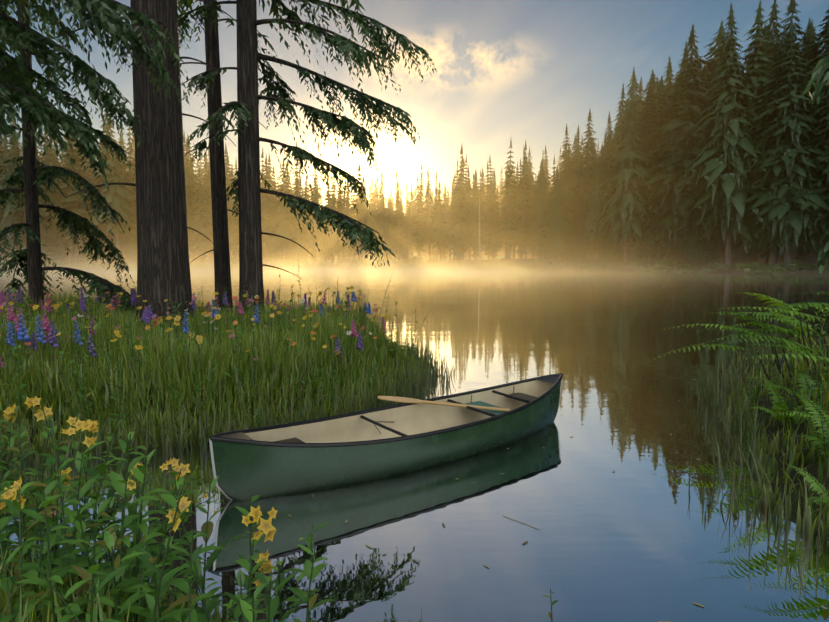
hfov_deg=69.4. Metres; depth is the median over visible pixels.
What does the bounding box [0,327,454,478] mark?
reeds
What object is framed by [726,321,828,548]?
bank grass
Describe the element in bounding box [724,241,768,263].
conifer
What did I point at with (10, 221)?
conifer
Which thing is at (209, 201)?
conifer
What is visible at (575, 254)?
conifer
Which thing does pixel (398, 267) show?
shore shrub
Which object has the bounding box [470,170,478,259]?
conifer
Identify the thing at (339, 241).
conifer
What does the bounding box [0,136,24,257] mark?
conifer
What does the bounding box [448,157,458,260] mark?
conifer
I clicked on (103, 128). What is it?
conifer
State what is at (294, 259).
shore shrub
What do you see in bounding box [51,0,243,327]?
big fir tree
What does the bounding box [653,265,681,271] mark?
shore shrub
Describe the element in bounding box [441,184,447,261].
conifer
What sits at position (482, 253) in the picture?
conifer
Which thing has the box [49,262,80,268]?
shore shrub
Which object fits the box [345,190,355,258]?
conifer
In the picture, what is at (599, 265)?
shore shrub
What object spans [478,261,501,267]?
shore shrub
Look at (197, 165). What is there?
conifer
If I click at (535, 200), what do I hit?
conifer
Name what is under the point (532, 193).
conifer
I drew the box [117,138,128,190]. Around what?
conifer
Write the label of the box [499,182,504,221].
conifer
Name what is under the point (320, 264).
shore shrub
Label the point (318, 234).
conifer
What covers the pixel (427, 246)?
conifer
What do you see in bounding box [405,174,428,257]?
conifer
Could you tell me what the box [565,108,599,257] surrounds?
conifer
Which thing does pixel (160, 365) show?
peninsula grass
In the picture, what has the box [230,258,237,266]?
shore shrub
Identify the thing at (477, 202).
conifer
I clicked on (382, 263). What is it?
shore shrub
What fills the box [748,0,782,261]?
conifer
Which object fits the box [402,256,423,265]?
shore shrub
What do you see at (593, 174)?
conifer
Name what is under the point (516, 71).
sky
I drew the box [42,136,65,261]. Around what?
conifer
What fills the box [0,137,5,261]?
conifer
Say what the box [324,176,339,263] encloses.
conifer
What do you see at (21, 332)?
bank flowers
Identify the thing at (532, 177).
conifer
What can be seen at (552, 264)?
shore shrub
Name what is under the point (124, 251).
conifer
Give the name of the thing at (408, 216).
conifer
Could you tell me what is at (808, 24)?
conifer
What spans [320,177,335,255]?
conifer
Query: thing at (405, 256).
conifer
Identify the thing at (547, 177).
conifer
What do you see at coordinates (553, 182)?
conifer
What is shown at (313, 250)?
conifer
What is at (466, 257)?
conifer
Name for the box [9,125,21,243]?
conifer
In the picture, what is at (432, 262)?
shore shrub
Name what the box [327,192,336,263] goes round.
conifer
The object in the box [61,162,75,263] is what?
conifer
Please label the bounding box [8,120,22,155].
conifer
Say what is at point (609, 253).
conifer
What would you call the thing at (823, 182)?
conifer
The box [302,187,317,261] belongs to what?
conifer
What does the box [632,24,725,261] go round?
conifer
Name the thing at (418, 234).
conifer
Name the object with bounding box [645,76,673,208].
conifer
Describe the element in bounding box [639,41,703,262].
conifer
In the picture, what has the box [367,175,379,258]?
conifer
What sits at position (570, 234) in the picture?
conifer
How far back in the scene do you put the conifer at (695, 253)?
91.32 m
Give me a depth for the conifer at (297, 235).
121.60 m
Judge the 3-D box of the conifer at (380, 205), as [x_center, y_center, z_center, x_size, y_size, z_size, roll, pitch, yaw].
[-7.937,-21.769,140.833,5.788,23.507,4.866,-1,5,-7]
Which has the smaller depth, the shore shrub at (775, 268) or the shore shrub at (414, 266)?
the shore shrub at (775, 268)
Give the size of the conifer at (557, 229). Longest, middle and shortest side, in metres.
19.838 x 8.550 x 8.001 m
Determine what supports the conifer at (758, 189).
on the terrain at (811, 468)
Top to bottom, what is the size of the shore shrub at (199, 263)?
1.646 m
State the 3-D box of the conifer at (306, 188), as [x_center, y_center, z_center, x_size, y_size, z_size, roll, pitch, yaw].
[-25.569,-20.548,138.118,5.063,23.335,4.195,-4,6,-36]
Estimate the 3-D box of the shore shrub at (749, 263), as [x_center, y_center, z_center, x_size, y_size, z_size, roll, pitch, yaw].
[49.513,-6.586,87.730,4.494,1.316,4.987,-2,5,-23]
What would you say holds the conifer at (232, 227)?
on the terrain at (811, 468)
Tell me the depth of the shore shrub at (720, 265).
89.40 m
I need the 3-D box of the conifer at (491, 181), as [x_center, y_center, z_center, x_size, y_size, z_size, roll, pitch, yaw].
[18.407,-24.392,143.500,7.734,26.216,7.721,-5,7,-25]
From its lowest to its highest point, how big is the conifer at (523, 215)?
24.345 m
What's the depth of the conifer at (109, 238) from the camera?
116.99 m
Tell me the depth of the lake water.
5.22 m
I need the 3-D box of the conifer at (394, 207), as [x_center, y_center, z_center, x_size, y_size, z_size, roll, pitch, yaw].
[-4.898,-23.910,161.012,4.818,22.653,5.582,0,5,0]
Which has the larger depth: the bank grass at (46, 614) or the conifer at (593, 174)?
the conifer at (593, 174)
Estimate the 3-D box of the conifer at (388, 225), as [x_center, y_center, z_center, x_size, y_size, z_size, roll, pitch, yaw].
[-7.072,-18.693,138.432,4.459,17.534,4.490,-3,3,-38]
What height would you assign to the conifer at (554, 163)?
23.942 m
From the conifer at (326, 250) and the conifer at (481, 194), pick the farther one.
the conifer at (481, 194)
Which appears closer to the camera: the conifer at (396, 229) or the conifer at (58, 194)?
the conifer at (58, 194)
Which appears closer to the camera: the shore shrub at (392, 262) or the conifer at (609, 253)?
the conifer at (609, 253)
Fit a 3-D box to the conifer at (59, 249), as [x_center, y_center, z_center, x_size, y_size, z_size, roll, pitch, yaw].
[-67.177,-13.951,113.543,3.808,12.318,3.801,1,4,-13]
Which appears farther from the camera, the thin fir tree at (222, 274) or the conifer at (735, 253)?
the conifer at (735, 253)
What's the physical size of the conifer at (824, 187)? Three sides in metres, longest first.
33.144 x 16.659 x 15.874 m
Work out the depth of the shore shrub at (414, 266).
124.00 m
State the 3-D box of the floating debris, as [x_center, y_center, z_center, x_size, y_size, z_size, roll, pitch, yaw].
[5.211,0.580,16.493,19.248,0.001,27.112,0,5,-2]
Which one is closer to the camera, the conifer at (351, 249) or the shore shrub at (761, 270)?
the shore shrub at (761, 270)
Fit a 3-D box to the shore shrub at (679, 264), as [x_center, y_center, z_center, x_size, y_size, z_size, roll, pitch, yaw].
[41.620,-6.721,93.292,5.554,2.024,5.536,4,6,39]
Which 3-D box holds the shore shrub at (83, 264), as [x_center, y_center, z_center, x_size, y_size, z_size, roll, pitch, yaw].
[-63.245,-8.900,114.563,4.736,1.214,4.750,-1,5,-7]
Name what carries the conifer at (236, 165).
on the terrain at (811, 468)
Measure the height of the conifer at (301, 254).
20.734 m
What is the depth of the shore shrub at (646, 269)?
95.70 m
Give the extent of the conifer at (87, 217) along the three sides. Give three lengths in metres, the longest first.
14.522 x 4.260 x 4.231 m
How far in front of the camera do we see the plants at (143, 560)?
2.30 m
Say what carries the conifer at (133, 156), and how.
on the terrain at (811, 468)
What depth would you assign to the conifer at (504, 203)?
127.43 m
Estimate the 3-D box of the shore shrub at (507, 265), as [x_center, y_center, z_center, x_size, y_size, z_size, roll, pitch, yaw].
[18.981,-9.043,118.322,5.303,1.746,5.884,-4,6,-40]
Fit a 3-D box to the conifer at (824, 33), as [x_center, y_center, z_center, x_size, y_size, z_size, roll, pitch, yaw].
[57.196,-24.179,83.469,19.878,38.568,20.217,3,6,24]
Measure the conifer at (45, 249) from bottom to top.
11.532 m
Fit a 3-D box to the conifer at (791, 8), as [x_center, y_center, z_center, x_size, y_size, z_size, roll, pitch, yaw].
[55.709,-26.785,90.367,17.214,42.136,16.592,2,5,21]
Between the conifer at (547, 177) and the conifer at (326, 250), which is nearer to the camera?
the conifer at (326, 250)
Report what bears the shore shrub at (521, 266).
on the terrain at (811, 468)
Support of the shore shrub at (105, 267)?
on the terrain at (811, 468)
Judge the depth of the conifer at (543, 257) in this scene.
112.17 m
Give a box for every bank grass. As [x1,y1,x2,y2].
[0,539,232,621]
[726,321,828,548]
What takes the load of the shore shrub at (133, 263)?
on the terrain at (811, 468)
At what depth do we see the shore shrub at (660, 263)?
96.10 m
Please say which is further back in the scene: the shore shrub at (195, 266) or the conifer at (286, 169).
the conifer at (286, 169)
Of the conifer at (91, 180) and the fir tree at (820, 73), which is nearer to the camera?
the fir tree at (820, 73)
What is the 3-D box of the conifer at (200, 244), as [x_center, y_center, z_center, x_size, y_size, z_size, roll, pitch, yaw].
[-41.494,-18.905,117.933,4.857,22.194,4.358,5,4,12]
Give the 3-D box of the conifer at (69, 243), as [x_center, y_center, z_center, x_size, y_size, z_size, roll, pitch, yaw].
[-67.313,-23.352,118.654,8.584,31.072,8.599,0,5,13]
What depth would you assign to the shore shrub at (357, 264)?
123.62 m
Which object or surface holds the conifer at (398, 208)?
on the terrain at (811, 468)
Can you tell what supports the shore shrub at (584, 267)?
on the terrain at (811, 468)
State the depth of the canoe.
5.70 m
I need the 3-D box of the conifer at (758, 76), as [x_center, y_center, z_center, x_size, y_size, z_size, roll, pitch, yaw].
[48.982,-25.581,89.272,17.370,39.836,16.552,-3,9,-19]
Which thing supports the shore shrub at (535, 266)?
on the terrain at (811, 468)
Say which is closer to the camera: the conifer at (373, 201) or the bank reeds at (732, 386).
the bank reeds at (732, 386)
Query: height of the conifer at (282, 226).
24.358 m
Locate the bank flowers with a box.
[0,286,398,407]
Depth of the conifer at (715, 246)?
92.16 m
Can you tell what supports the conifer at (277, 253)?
on the terrain at (811, 468)
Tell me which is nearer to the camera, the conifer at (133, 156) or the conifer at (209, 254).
the conifer at (209, 254)
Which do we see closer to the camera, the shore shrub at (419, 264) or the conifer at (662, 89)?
the conifer at (662, 89)
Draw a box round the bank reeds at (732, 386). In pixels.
[680,332,828,572]
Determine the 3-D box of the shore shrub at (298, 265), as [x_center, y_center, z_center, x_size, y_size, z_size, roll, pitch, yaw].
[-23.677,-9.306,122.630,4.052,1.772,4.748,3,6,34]
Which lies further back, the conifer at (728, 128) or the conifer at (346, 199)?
the conifer at (346, 199)
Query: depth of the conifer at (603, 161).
109.42 m
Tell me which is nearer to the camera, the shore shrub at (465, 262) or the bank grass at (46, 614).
the bank grass at (46, 614)
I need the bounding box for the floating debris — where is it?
[287,302,826,621]
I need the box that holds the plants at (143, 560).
[0,396,558,621]
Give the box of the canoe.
[209,373,562,500]
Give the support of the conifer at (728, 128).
on the terrain at (811, 468)
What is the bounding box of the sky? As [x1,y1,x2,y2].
[2,0,828,214]
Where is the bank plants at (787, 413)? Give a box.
[641,292,828,509]
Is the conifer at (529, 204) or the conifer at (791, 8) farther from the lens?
the conifer at (529, 204)
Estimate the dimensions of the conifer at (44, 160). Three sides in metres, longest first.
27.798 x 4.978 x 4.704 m
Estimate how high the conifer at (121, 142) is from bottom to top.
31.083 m
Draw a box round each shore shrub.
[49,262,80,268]
[72,261,89,266]
[86,262,106,268]
[98,265,114,269]
[122,261,136,266]
[189,261,196,269]
[190,261,207,268]
[230,257,238,265]
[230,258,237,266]
[276,260,287,266]
[277,260,303,268]
[283,257,307,268]
[292,261,309,268]
[317,261,331,267]
[334,258,353,268]
[345,259,369,268]
[361,262,374,267]
[377,260,390,266]
[385,260,402,268]
[390,264,404,268]
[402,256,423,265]
[409,262,422,268]
[412,262,434,268]
[421,259,443,268]
[452,263,464,268]
[460,260,473,265]
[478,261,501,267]
[496,261,519,269]
[515,262,533,269]
[527,264,541,269]
[543,259,567,268]
[575,262,594,270]
[594,261,617,270]
[623,257,646,269]
[636,266,656,271]
[648,258,673,269]
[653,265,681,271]
[662,261,693,271]
[678,263,710,272]
[685,263,709,271]
[712,260,735,270]
[718,262,735,271]
[734,262,761,269]
[735,262,769,271]
[746,266,785,273]
[765,265,787,273]
[771,259,809,270]
[772,264,797,271]
[806,263,827,270]
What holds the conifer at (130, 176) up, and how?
on the terrain at (811, 468)
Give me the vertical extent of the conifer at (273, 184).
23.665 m
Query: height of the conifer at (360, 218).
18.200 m
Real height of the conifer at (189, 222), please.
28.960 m
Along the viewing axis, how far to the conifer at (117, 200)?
113.02 m
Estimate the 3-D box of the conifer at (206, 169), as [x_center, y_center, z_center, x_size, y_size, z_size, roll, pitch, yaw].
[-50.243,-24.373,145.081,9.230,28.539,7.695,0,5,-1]
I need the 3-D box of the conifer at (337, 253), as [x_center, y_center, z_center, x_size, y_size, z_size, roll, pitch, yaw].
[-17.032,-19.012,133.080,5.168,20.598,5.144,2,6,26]
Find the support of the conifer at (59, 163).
on the terrain at (811, 468)
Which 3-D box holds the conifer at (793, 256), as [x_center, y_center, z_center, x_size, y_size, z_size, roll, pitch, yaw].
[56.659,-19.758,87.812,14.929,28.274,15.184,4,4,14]
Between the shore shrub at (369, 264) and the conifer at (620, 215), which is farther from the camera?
the shore shrub at (369, 264)
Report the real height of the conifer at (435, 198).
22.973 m
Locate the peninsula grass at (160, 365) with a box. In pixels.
[0,288,428,465]
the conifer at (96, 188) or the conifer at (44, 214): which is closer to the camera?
the conifer at (44, 214)
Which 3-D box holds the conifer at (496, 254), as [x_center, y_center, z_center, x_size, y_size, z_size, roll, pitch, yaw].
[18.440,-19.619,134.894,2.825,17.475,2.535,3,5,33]
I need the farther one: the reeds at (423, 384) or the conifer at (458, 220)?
the conifer at (458, 220)
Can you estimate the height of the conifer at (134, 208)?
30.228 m
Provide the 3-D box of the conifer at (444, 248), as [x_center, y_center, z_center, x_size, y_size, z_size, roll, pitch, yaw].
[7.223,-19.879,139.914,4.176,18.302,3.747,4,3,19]
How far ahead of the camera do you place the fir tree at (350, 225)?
11.11 m
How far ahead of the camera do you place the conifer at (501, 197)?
183.91 m
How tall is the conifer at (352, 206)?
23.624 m
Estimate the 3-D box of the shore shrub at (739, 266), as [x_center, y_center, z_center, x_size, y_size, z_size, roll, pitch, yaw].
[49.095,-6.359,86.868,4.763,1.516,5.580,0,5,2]
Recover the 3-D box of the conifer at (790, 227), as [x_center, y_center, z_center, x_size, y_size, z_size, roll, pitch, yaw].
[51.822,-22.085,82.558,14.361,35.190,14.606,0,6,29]
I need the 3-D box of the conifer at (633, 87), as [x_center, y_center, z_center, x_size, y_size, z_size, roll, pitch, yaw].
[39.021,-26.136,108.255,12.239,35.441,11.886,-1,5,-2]
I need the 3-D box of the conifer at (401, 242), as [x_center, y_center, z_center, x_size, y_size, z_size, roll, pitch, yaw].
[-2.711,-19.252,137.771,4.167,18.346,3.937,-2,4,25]
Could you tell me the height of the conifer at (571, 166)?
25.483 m
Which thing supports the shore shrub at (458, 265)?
on the terrain at (811, 468)
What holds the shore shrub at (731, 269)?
on the terrain at (811, 468)
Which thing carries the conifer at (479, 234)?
on the terrain at (811, 468)
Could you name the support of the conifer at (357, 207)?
on the terrain at (811, 468)
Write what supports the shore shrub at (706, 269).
on the terrain at (811, 468)
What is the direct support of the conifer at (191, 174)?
on the terrain at (811, 468)
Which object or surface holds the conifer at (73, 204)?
on the terrain at (811, 468)
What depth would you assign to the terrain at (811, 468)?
7.42 m
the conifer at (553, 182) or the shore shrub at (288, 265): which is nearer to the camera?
the shore shrub at (288, 265)
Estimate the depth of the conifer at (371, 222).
132.54 m
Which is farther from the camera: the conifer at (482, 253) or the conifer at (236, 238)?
the conifer at (482, 253)
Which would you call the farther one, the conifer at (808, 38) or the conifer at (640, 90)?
the conifer at (640, 90)
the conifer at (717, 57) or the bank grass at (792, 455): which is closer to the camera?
the bank grass at (792, 455)
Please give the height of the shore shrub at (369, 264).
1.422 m
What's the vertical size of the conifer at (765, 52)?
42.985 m
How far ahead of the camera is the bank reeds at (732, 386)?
5.73 m
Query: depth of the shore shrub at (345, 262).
124.56 m
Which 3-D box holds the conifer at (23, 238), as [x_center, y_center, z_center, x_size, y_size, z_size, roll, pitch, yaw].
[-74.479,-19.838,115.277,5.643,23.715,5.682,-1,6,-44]
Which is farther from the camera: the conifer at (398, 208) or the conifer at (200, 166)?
the conifer at (200, 166)
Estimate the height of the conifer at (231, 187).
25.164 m
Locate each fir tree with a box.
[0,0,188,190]
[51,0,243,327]
[177,0,436,321]
[181,0,302,312]
[801,45,828,273]
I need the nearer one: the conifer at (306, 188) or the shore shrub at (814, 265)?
the shore shrub at (814, 265)
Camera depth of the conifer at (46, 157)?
122.27 m
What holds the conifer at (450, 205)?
on the terrain at (811, 468)
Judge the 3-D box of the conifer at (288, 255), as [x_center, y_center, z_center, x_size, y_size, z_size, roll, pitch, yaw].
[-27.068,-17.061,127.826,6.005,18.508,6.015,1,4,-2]
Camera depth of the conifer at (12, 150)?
114.30 m
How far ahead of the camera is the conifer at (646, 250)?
97.31 m
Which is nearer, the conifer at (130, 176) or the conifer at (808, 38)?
the conifer at (808, 38)
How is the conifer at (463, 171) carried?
on the terrain at (811, 468)
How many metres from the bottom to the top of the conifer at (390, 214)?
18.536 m
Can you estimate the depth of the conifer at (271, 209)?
123.96 m
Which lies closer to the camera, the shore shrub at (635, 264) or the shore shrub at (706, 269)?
the shore shrub at (706, 269)
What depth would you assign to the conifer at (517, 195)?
124.58 m
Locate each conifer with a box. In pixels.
[0,118,21,259]
[0,135,23,268]
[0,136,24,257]
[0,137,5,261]
[7,125,24,252]
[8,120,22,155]
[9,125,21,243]
[12,134,56,240]
[17,175,26,248]
[38,135,50,252]
[39,133,61,259]
[39,211,56,261]
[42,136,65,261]
[48,138,64,197]
[48,152,65,261]
[50,213,71,260]
[51,112,98,261]
[57,130,91,259]
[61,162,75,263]
[73,146,93,261]
[80,200,98,268]
[81,152,89,194]
[85,158,103,262]
[85,159,91,262]
[88,110,136,263]
[88,117,127,258]
[91,156,104,262]
[98,127,124,264]
[100,232,125,264]
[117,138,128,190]
[118,128,128,259]
[119,122,136,259]
[119,169,128,263]
[125,228,136,261]
[127,137,134,170]
[128,189,136,235]
[183,131,196,259]
[185,135,212,261]
[188,164,212,262]
[189,159,212,264]
[195,158,202,254]
[198,158,204,185]
[200,156,207,204]
[203,149,210,257]
[204,177,210,265]
[205,166,213,264]
[225,143,236,255]
[225,152,238,258]
[230,202,238,251]
[231,166,237,257]
[233,161,238,258]
[260,148,270,264]
[260,153,278,265]
[261,154,273,264]
[261,162,286,266]
[266,157,307,259]
[267,166,282,265]
[270,180,280,262]
[277,187,294,260]
[278,162,295,258]
[282,141,308,261]
[292,177,310,260]
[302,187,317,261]
[303,172,309,254]
[308,165,325,258]
[308,224,316,264]
[316,226,333,268]
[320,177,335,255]
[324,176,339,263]
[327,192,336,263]
[333,178,351,268]
[334,182,341,260]
[339,194,352,258]
[343,170,347,258]
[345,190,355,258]
[349,162,368,260]
[349,171,356,259]
[351,203,355,258]
[356,192,365,260]
[357,173,369,262]
[363,186,381,263]
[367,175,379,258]
[371,179,375,260]
[374,233,379,264]
[375,171,392,261]
[379,194,395,251]
[379,196,393,260]
[380,198,391,262]
[392,170,404,261]
[392,183,406,260]
[393,181,397,257]
[396,190,412,257]
[399,237,410,265]
[403,182,426,258]
[404,184,410,222]
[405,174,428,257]
[407,206,414,256]
[411,164,426,256]
[419,171,425,257]
[421,170,435,258]
[424,190,432,253]
[426,191,434,258]
[427,170,439,258]
[427,180,450,261]
[436,190,449,261]
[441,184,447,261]
[443,145,472,263]
[446,178,454,261]
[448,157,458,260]
[451,161,467,248]
[460,154,472,260]
[463,177,481,260]
[465,171,471,259]
[467,172,483,259]
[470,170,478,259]
[471,174,486,259]
[477,170,485,249]
[478,167,485,259]
[478,199,480,260]
[481,161,492,259]
[482,157,503,246]
[482,181,503,259]
[487,219,501,259]
[489,171,500,259]
[495,185,501,258]
[496,141,520,260]
[498,162,510,256]
[498,169,504,252]
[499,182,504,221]
[510,159,530,258]
[510,162,521,258]
[511,140,533,261]
[513,151,533,257]
[524,157,548,258]
[525,160,551,246]
[527,146,535,257]
[527,159,535,257]
[534,166,579,263]
[537,242,560,261]
[543,145,551,197]
[549,155,555,200]
[550,169,555,199]
[553,123,573,255]
[560,125,583,257]
[561,134,579,214]
[564,216,583,253]
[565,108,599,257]
[567,218,585,269]
[571,187,589,255]
[580,153,606,258]
[588,148,598,257]
[591,93,661,261]
[592,133,610,255]
[595,83,670,259]
[595,191,628,264]
[599,111,613,247]
[600,141,632,253]
[601,67,644,258]
[602,84,627,206]
[620,77,673,260]
[628,209,664,265]
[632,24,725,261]
[632,77,646,256]
[638,69,664,120]
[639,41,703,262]
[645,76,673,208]
[651,21,735,149]
[656,60,712,233]
[662,55,675,258]
[662,60,736,262]
[668,198,721,265]
[671,3,767,268]
[674,0,779,263]
[684,75,728,262]
[716,47,825,262]
[719,60,745,260]
[721,0,811,264]
[721,238,757,262]
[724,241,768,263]
[731,19,828,265]
[744,25,817,265]
[747,9,828,263]
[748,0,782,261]
[750,23,769,256]
[753,21,821,262]
[755,237,825,261]
[787,85,828,236]
[797,18,820,55]
[806,112,828,251]
[813,92,828,246]
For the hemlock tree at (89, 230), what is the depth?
12.15 m
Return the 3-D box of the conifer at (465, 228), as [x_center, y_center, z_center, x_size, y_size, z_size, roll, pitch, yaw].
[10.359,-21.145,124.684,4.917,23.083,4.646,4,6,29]
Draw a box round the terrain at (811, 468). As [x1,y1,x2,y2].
[1,242,828,617]
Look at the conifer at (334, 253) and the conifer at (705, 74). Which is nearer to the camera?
the conifer at (705, 74)
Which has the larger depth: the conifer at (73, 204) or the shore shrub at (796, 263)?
the conifer at (73, 204)
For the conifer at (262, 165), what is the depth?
126.45 m
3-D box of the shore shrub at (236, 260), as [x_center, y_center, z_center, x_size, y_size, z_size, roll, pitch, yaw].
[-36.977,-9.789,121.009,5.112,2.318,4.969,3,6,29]
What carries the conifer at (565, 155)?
on the terrain at (811, 468)
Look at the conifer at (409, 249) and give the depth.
154.00 m
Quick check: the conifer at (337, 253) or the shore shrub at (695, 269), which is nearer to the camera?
the shore shrub at (695, 269)
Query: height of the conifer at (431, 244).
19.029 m
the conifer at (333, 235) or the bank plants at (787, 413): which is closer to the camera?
the bank plants at (787, 413)
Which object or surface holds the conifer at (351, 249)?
on the terrain at (811, 468)
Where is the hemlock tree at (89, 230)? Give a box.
[0,0,133,313]
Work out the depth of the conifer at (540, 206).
115.78 m
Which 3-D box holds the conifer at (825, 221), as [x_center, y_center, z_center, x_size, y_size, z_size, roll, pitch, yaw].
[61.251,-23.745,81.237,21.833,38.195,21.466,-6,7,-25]
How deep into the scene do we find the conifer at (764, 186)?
83.52 m
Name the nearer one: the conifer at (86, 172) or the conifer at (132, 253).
the conifer at (132, 253)
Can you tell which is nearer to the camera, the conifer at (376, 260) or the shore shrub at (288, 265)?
the shore shrub at (288, 265)
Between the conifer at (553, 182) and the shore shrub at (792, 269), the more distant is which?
the conifer at (553, 182)
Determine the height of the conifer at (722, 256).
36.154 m
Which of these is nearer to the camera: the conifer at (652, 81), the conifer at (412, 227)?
the conifer at (652, 81)
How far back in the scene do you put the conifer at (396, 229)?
141.63 m
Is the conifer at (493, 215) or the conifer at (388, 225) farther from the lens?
the conifer at (388, 225)
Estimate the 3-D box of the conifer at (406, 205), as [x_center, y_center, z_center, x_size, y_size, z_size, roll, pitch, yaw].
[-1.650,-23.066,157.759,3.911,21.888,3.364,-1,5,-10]
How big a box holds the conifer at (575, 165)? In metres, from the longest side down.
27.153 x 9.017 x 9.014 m
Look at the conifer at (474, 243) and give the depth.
124.42 m
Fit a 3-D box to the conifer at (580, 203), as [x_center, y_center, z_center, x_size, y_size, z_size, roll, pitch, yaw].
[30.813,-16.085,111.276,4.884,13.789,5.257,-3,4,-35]
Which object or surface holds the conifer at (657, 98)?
on the terrain at (811, 468)
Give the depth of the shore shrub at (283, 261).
122.40 m
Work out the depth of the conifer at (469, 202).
127.28 m
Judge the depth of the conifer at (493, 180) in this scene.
138.04 m
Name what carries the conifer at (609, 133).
on the terrain at (811, 468)
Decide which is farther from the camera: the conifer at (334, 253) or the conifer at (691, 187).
the conifer at (334, 253)
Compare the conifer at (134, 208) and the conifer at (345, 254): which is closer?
the conifer at (134, 208)
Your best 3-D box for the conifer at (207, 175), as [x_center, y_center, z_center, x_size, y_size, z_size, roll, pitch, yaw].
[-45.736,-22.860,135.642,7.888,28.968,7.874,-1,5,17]
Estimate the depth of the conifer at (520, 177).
127.53 m
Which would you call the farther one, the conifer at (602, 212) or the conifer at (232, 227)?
the conifer at (232, 227)
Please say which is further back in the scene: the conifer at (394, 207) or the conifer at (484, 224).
the conifer at (394, 207)
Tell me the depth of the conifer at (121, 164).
123.58 m
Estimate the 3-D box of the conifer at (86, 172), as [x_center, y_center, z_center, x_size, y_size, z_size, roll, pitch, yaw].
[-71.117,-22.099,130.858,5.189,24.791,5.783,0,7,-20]
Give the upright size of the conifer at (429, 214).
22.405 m
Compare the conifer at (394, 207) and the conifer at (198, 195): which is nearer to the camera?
the conifer at (198, 195)
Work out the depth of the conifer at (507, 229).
120.71 m
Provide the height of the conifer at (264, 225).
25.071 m
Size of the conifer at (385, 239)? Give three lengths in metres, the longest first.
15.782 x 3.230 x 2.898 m
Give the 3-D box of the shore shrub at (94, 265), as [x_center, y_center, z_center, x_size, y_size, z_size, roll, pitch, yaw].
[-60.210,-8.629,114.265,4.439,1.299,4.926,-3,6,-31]
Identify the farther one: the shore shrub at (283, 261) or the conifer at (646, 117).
the shore shrub at (283, 261)
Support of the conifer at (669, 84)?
on the terrain at (811, 468)
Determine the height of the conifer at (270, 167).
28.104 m
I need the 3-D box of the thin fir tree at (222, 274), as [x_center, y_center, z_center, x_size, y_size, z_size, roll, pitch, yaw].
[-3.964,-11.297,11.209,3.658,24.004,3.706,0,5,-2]
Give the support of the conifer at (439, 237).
on the terrain at (811, 468)
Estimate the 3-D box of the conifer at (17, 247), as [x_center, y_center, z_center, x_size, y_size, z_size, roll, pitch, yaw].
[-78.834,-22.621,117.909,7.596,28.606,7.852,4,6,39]
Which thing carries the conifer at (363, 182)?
on the terrain at (811, 468)
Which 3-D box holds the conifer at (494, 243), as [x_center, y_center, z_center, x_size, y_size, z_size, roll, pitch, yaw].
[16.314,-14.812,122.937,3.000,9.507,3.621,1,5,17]
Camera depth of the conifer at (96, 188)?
128.68 m
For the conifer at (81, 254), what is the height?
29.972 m
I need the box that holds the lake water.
[0,268,828,621]
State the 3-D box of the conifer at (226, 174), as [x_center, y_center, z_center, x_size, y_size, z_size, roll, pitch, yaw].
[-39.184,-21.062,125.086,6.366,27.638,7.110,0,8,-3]
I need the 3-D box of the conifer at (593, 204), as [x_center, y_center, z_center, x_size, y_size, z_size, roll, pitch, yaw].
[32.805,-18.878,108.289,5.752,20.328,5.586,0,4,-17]
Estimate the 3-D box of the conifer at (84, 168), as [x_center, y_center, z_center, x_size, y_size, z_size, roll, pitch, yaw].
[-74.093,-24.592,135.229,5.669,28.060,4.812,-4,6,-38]
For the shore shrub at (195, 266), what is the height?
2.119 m

